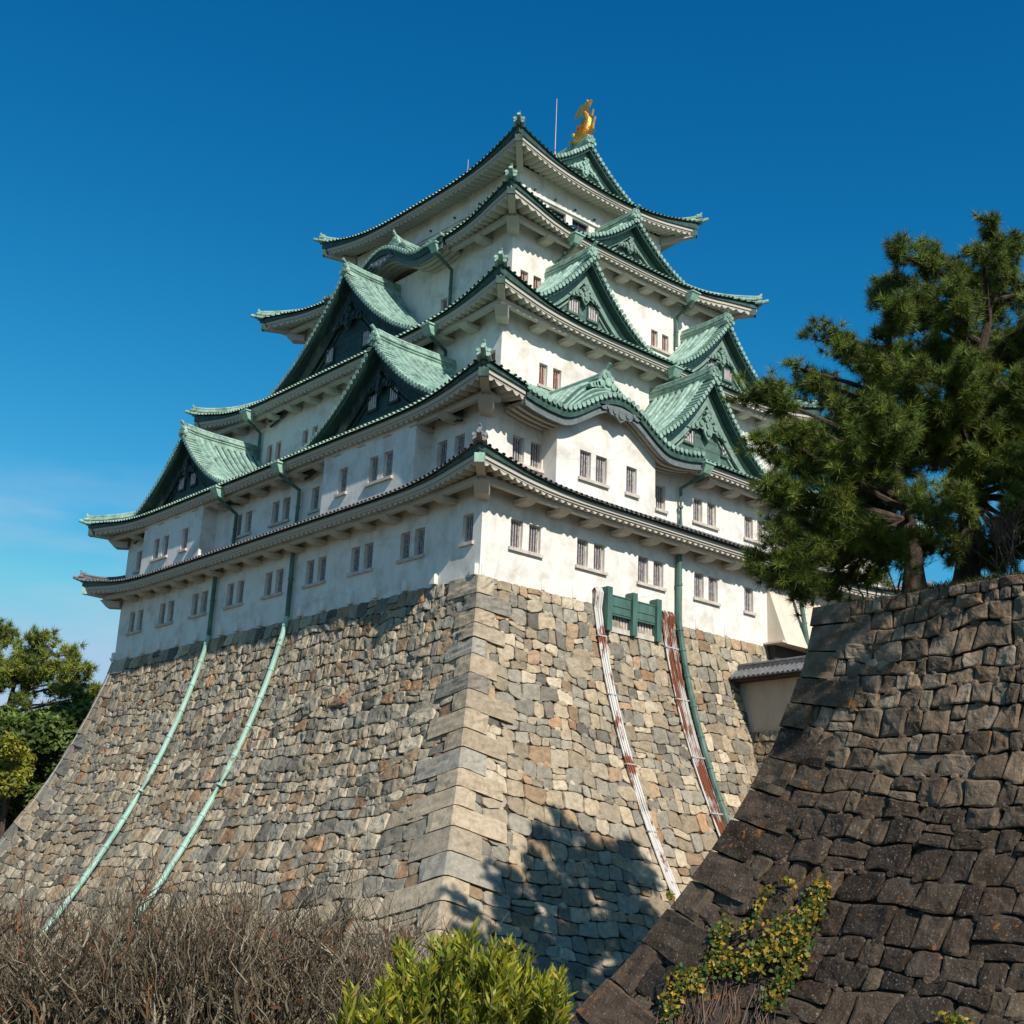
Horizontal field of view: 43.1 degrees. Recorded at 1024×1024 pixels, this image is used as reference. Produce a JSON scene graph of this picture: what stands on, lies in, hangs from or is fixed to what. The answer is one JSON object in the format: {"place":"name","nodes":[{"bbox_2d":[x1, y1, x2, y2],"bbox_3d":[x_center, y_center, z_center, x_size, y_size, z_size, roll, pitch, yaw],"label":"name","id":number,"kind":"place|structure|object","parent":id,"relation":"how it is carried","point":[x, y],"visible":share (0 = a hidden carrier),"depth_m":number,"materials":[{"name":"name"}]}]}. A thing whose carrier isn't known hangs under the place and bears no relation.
{"place":"outdoors","nodes":[
{"label":"outdoors","id":0,"kind":"place"},
{"bbox_2d":[0,0,1023,712],"label":"sky","id":1,"kind":"structure","parent":0,"point":[171,171],"materials":[{"name":"blue"}]},
{"bbox_2d":[601,586,661,642],"bbox_3d":[5.726,4.967,62.466,3.770,2.100,0.570,16,-22,-39],"label":"window hood","id":2,"kind":"object","parent":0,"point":[632,611],"depth_m":62.26,"materials":[{"name":"paint"}]},
{"bbox_2d":[662,610,725,836],"bbox_3d":[9.222,11.292,60.438,0.913,14.354,5.669,16,-22,-39],"label":"conduit bundle","id":3,"kind":"object","parent":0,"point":[693,744],"visible":0.78,"depth_m":61.87,"materials":[{"name":"brown metal"}]},
{"bbox_3d":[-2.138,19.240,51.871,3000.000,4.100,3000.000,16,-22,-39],"label":"ground","id":4,"kind":"structure","parent":0,"visible":0},
{"bbox_2d":[7,812,17,827],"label":"broadleaf tree","id":5,"kind":"object","parent":4,"relation":"on","point":[11,819],"visible":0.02,"depth_m":103.10,"materials":[{"name":"green plant"}]},
{"bbox_2d":[0,730,36,838],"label":"broadleaf tree","id":6,"kind":"object","parent":4,"relation":"on","point":[18,758],"visible":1,"depth_m":79.82,"materials":[{"name":"green plant"}]},
{"bbox_2d":[0,701,93,815],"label":"broadleaf tree","id":7,"kind":"object","parent":4,"relation":"on","point":[49,732],"visible":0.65,"depth_m":85.40,"materials":[{"name":"green plant"}]},
{"bbox_2d":[0,616,102,831],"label":"pine tree","id":8,"kind":"object","parent":4,"relation":"on","point":[15,668],"visible":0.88,"depth_m":93.26,"materials":[{"name":"green plant"}]},
{"bbox_2d":[0,812,507,1023],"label":"bare hedge","id":9,"kind":"object","parent":4,"relation":"on","point":[189,978],"visible":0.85,"depth_m":5.67,"materials":[{"name":"brown plant"}]},
{"bbox_2d":[0,574,768,1023],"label":"stone base","id":10,"kind":"object","parent":4,"relation":"on","point":[452,746],"visible":0.69,"depth_m":57.59,"materials":[{"name":"beige stone"}]},
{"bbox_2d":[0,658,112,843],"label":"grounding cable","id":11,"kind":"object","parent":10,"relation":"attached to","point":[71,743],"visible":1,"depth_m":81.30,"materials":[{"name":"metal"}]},
{"bbox_2d":[31,99,933,949],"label":"castle keep","id":12,"kind":"structure","parent":10,"relation":"on","point":[519,359],"depth_m":69.54,"materials":[{"name":"paint"}]},
{"bbox_2d":[130,613,134,631],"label":"window","id":13,"kind":"structure","parent":12,"relation":"in","point":[133,616],"depth_m":82.44,"materials":[{"name":"paint"}]},
{"bbox_2d":[125,610,143,635],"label":"window","id":14,"kind":"structure","parent":12,"relation":"in","point":[139,630],"depth_m":81.60,"materials":[{"name":"paint"}]},
{"bbox_2d":[132,552,141,573],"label":"window","id":15,"kind":"structure","parent":12,"relation":"in","point":[140,557],"depth_m":83.57,"materials":[{"name":"paint"}]},
{"bbox_2d":[155,540,159,557],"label":"window","id":16,"kind":"structure","parent":12,"relation":"in","point":[157,544],"depth_m":79.96,"materials":[{"name":"paint"}]},
{"bbox_2d":[149,536,168,562],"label":"window","id":17,"kind":"structure","parent":12,"relation":"in","point":[165,555],"depth_m":79.05,"materials":[{"name":"paint"}]},
{"bbox_2d":[161,604,165,623],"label":"window","id":18,"kind":"structure","parent":12,"relation":"in","point":[164,605],"depth_m":79.49,"materials":[{"name":"paint"}]},
{"bbox_2d":[155,601,174,627],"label":"window","id":19,"kind":"structure","parent":12,"relation":"in","point":[172,603],"depth_m":78.66,"materials":[{"name":"paint"}]},
{"bbox_2d":[177,529,188,552],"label":"window","id":20,"kind":"structure","parent":12,"relation":"in","point":[184,549],"depth_m":77.21,"materials":[{"name":"paint"}]},
{"bbox_2d":[193,594,198,614],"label":"window","id":21,"kind":"structure","parent":12,"relation":"in","point":[196,596],"depth_m":76.54,"materials":[{"name":"paint"}]},
{"bbox_2d":[187,592,207,618],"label":"window","id":22,"kind":"structure","parent":12,"relation":"in","point":[204,612],"depth_m":75.69,"materials":[{"name":"paint"}]},
{"bbox_2d":[228,584,233,605],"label":"window","id":23,"kind":"structure","parent":12,"relation":"in","point":[231,586],"depth_m":73.57,"materials":[{"name":"paint"}]},
{"bbox_2d":[222,581,243,609],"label":"window","id":24,"kind":"structure","parent":12,"relation":"in","point":[240,603],"depth_m":72.74,"materials":[{"name":"paint"}]},
{"bbox_2d":[237,516,241,535],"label":"window","id":25,"kind":"structure","parent":12,"relation":"in","point":[239,518],"depth_m":74.66,"materials":[{"name":"paint"}]},
{"bbox_2d":[231,512,251,540],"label":"window","id":26,"kind":"structure","parent":12,"relation":"in","point":[248,532],"depth_m":73.77,"materials":[{"name":"paint"}]},
{"bbox_2d":[266,573,272,594],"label":"window","id":27,"kind":"structure","parent":12,"relation":"in","point":[269,583],"depth_m":70.62,"materials":[{"name":"paint"}]},
{"bbox_2d":[268,446,271,462],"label":"window","id":28,"kind":"structure","parent":12,"relation":"in","point":[270,451],"depth_m":82.52,"materials":[{"name":"paint"}]},
{"bbox_2d":[260,569,283,599],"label":"window","id":29,"kind":"structure","parent":12,"relation":"in","point":[280,580],"depth_m":69.78,"materials":[{"name":"paint"}]},
{"bbox_2d":[264,442,280,464],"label":"window","id":30,"kind":"structure","parent":12,"relation":"in","point":[279,444],"depth_m":81.78,"materials":[{"name":"paint"}]},
{"bbox_2d":[274,502,279,522],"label":"window","id":31,"kind":"structure","parent":12,"relation":"in","point":[276,513],"depth_m":71.78,"materials":[{"name":"paint"}]},
{"bbox_2d":[267,498,290,527],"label":"window","id":32,"kind":"structure","parent":12,"relation":"in","point":[287,509],"depth_m":70.91,"materials":[{"name":"paint"}]},
{"bbox_2d":[304,431,307,443],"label":"window","id":33,"kind":"structure","parent":12,"relation":"in","point":[306,433],"depth_m":79.59,"materials":[{"name":"paint"}]},
{"bbox_2d":[308,560,314,583],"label":"window","id":34,"kind":"structure","parent":12,"relation":"in","point":[311,564],"depth_m":67.66,"materials":[{"name":"paint"}]},
{"bbox_2d":[307,488,319,514],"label":"window","id":35,"kind":"structure","parent":12,"relation":"in","point":[316,495],"depth_m":68.85,"materials":[{"name":"paint"}]},
{"bbox_2d":[301,557,326,588],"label":"window","id":36,"kind":"structure","parent":12,"relation":"in","point":[323,560],"depth_m":66.84,"materials":[{"name":"paint"}]},
{"bbox_2d":[334,468,347,497],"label":"window","id":37,"kind":"structure","parent":12,"relation":"in","point":[343,491],"depth_m":65.36,"materials":[{"name":"paint"}]},
{"bbox_2d":[353,547,359,571],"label":"window","id":38,"kind":"structure","parent":12,"relation":"in","point":[357,550],"depth_m":64.71,"materials":[{"name":"paint"}]},
{"bbox_2d":[346,543,373,576],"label":"window","id":39,"kind":"structure","parent":12,"relation":"in","point":[369,568],"depth_m":63.88,"materials":[{"name":"paint"}]},
{"bbox_2d":[371,457,377,481],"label":"window","id":40,"kind":"structure","parent":12,"relation":"in","point":[374,461],"depth_m":63.55,"materials":[{"name":"paint"}]},
{"bbox_2d":[364,452,392,487],"bbox_3d":[-6.313,-2.093,62.936,0.430,1.497,2.180,16,-22,-39],"label":"window","id":41,"kind":"structure","parent":12,"relation":"in","point":[388,475],"depth_m":62.66,"materials":[{"name":"paint"}]},
{"bbox_2d":[402,533,409,558],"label":"window","id":42,"kind":"structure","parent":12,"relation":"in","point":[406,540],"depth_m":61.76,"materials":[{"name":"paint"}]},
{"bbox_2d":[395,528,424,563],"bbox_3d":[-4.650,1.594,61.179,0.430,1.487,2.100,16,-22,-39],"label":"window","id":43,"kind":"structure","parent":12,"relation":"in","point":[421,533],"depth_m":60.92,"materials":[{"name":"paint"}]},
{"bbox_2d":[439,442,446,465],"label":"window","id":44,"kind":"structure","parent":12,"relation":"in","point":[443,446],"depth_m":61.17,"materials":[{"name":"paint"}]},
{"bbox_2d":[443,299,446,308],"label":"window","id":45,"kind":"structure","parent":12,"relation":"in","point":[445,301],"depth_m":77.10,"materials":[{"name":"paint"}]},
{"bbox_2d":[432,435,464,469],"bbox_3d":[-2.809,-2.747,60.519,0.430,1.447,2.260,16,-22,-39],"label":"window","id":46,"kind":"structure","parent":12,"relation":"in","point":[460,445],"depth_m":60.30,"materials":[{"name":"paint"}]},
{"bbox_2d":[458,514,473,547],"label":"window","id":47,"kind":"structure","parent":12,"relation":"in","point":[469,519],"depth_m":58.32,"materials":[{"name":"paint"}]},
{"bbox_2d":[520,271,525,280],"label":"window","id":48,"kind":"structure","parent":12,"relation":"in","point":[522,274],"depth_m":73.34,"materials":[{"name":"paint"}]},
{"bbox_2d":[508,520,543,558],"bbox_3d":[0.563,1.216,59.177,2.100,1.487,0.430,16,-22,-39],"label":"window","id":49,"kind":"structure","parent":12,"relation":"in","point":[515,525],"depth_m":58.96,"materials":[{"name":"paint"}]},
{"bbox_2d":[512,436,543,473],"bbox_3d":[0.654,-2.672,60.275,2.080,1.447,0.430,16,-22,-39],"label":"window","id":50,"kind":"structure","parent":12,"relation":"in","point":[517,442],"depth_m":60.09,"materials":[{"name":"paint"}]},
{"bbox_2d":[528,525,538,552],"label":"window","id":51,"kind":"structure","parent":12,"relation":"in","point":[533,531],"depth_m":59.68,"materials":[{"name":"paint"}]},
{"bbox_2d":[530,442,539,467],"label":"window","id":52,"kind":"structure","parent":12,"relation":"in","point":[535,448],"depth_m":60.79,"materials":[{"name":"paint"}]},
{"bbox_2d":[533,277,538,288],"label":"window","id":53,"kind":"structure","parent":12,"relation":"in","point":[535,281],"depth_m":73.93,"materials":[{"name":"paint"}]},
{"bbox_2d":[537,364,555,390],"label":"window","id":54,"kind":"structure","parent":12,"relation":"in","point":[542,368],"depth_m":68.18,"materials":[{"name":"paint"}]},
{"bbox_2d":[553,369,558,388],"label":"window","id":55,"kind":"structure","parent":12,"relation":"in","point":[555,373],"depth_m":68.90,"materials":[{"name":"paint"}]},
{"bbox_2d":[550,208,563,218],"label":"window","id":56,"kind":"structure","parent":12,"relation":"in","point":[555,212],"depth_m":79.73,"materials":[{"name":"black glass"}]},
{"bbox_2d":[572,219,586,232],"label":"window","id":57,"kind":"structure","parent":12,"relation":"in","point":[578,226],"depth_m":80.87,"materials":[{"name":"blue glass"}]},
{"bbox_2d":[575,539,607,575],"bbox_3d":[3.695,2.143,61.818,2.100,1.487,0.430,16,-22,-39],"label":"window","id":58,"kind":"structure","parent":12,"relation":"in","point":[581,545],"depth_m":61.59,"materials":[{"name":"paint"}]},
{"bbox_2d":[578,451,609,488],"bbox_3d":[3.806,-2.023,61.693,2.050,1.517,0.430,16,-22,-39],"label":"window","id":59,"kind":"structure","parent":12,"relation":"in","point":[584,457],"depth_m":61.49,"materials":[{"name":"paint"}]},
{"bbox_2d":[593,544,601,570],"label":"window","id":60,"kind":"structure","parent":12,"relation":"in","point":[597,564],"depth_m":62.34,"materials":[{"name":"paint"}]},
{"bbox_2d":[596,457,604,483],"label":"window","id":61,"kind":"structure","parent":12,"relation":"in","point":[599,461],"depth_m":62.20,"materials":[{"name":"paint"}]},
{"bbox_2d":[624,467,639,498],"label":"window","id":62,"kind":"structure","parent":12,"relation":"in","point":[629,491],"depth_m":63.44,"materials":[{"name":"paint"}]},
{"bbox_2d":[636,557,666,591],"bbox_3d":[6.834,3.072,64.465,2.100,1.487,0.430,16,-22,-39],"label":"window","id":63,"kind":"structure","parent":12,"relation":"in","point":[641,581],"depth_m":64.25,"materials":[{"name":"paint"}]},
{"bbox_2d":[653,561,660,586],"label":"window","id":64,"kind":"structure","parent":12,"relation":"in","point":[657,566],"depth_m":64.96,"materials":[{"name":"paint"}]},
{"bbox_2d":[650,331,670,355],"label":"window","id":65,"kind":"structure","parent":12,"relation":"in","point":[653,334],"depth_m":80.06,"materials":[{"name":"paint"}]},
{"bbox_2d":[655,485,668,514],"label":"window","id":66,"kind":"structure","parent":12,"relation":"in","point":[659,490],"depth_m":66.15,"materials":[{"name":"paint"}]},
{"bbox_2d":[662,336,666,350],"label":"window","id":67,"kind":"structure","parent":12,"relation":"in","point":[664,339],"depth_m":80.73,"materials":[{"name":"paint"}]},
{"bbox_2d":[692,498,719,530],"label":"window","id":68,"kind":"structure","parent":12,"relation":"in","point":[696,503],"depth_m":68.00,"materials":[{"name":"paint"}]},
{"bbox_2d":[693,573,720,606],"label":"window","id":69,"kind":"structure","parent":12,"relation":"in","point":[697,577],"depth_m":66.89,"materials":[{"name":"paint"}]},
{"bbox_2d":[707,503,713,525],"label":"window","id":70,"kind":"structure","parent":12,"relation":"in","point":[710,508],"depth_m":68.73,"materials":[{"name":"paint"}]},
{"bbox_2d":[708,577,714,601],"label":"window","id":71,"kind":"structure","parent":12,"relation":"in","point":[711,581],"depth_m":67.63,"materials":[{"name":"paint"}]},
{"bbox_2d":[743,587,756,615],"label":"window","id":72,"kind":"structure","parent":12,"relation":"in","point":[747,592],"depth_m":69.42,"materials":[{"name":"paint"}]},
{"bbox_2d":[743,516,766,546],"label":"window","id":73,"kind":"structure","parent":12,"relation":"in","point":[747,537],"depth_m":70.61,"materials":[{"name":"paint"}]},
{"bbox_2d":[757,520,762,540],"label":"window","id":74,"kind":"structure","parent":12,"relation":"in","point":[760,523],"depth_m":71.40,"materials":[{"name":"paint"}]},
{"bbox_2d":[767,645,805,659],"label":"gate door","id":75,"kind":"structure","parent":12,"relation":"in","point":[775,652],"depth_m":69.47,"materials":[{"name":"brown wood"}]},
{"bbox_2d":[592,586,679,901],"bbox_3d":[5.862,10.731,56.789,0.560,16.262,6.690,16,-22,-39],"label":"conduit bundle","id":76,"kind":"object","parent":10,"relation":"attached to","point":[637,788],"visible":0.83,"depth_m":57.88,"materials":[{"name":"white metal"}]},
{"bbox_2d":[328,915,577,1023],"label":"evergreen bush","id":77,"kind":"object","parent":4,"relation":"on","point":[454,978],"visible":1,"depth_m":4.68,"materials":[{"name":"green plant"}]},
{"bbox_2d":[729,655,805,771],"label":"bridge wall","id":78,"kind":"structure","parent":4,"relation":"on","point":[767,687],"depth_m":64.70,"materials":[{"name":"paint"}]},
{"bbox_2d":[568,574,1023,1023],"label":"retaining wall","id":79,"kind":"structure","parent":4,"relation":"on","point":[886,796],"depth_m":30.43,"materials":[{"name":"stone"}]},
{"bbox_2d":[656,871,972,1023],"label":"creeping vine","id":80,"kind":"object","parent":79,"relation":"on","point":[779,943],"visible":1,"depth_m":29.77,"materials":[{"name":"green plant"}]},
{"bbox_2d":[821,568,1023,605],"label":"grass","id":81,"kind":"structure","parent":79,"relation":"on","point":[965,581],"depth_m":33.61,"materials":[{"name":"green plant"}]},
{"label":"terrace ground","id":82,"kind":"structure","parent":0,"visible":0},
{"bbox_2d":[720,282,961,621],"bbox_3d":[9.872,-1.305,37.185,6.203,9.583,7.847,-7,-19,29],"label":"pine tree","id":83,"kind":"object","parent":82,"relation":"on","point":[855,458],"visible":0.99,"depth_m":35.30,"materials":[{"name":"green plant"}]},
{"bbox_2d":[854,540,943,598],"bbox_3d":[10.638,1.504,36.897,3.120,2.343,2.292,16,-22,-39],"label":"bare shrub","id":84,"kind":"object","parent":82,"relation":"on","point":[898,585],"visible":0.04,"depth_m":36.75,"materials":[{"name":"plant"}]},
{"bbox_2d":[861,206,1023,581],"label":"pine tree","id":85,"kind":"object","parent":82,"relation":"on","point":[975,421],"visible":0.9,"depth_m":37.88,"materials":[{"name":"green plant"}]},
{"bbox_2d":[953,496,1023,574],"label":"bare shrub","id":86,"kind":"object","parent":82,"relation":"on","point":[1001,529],"visible":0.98,"depth_m":35.20,"materials":[{"name":"plant"}]}
]}

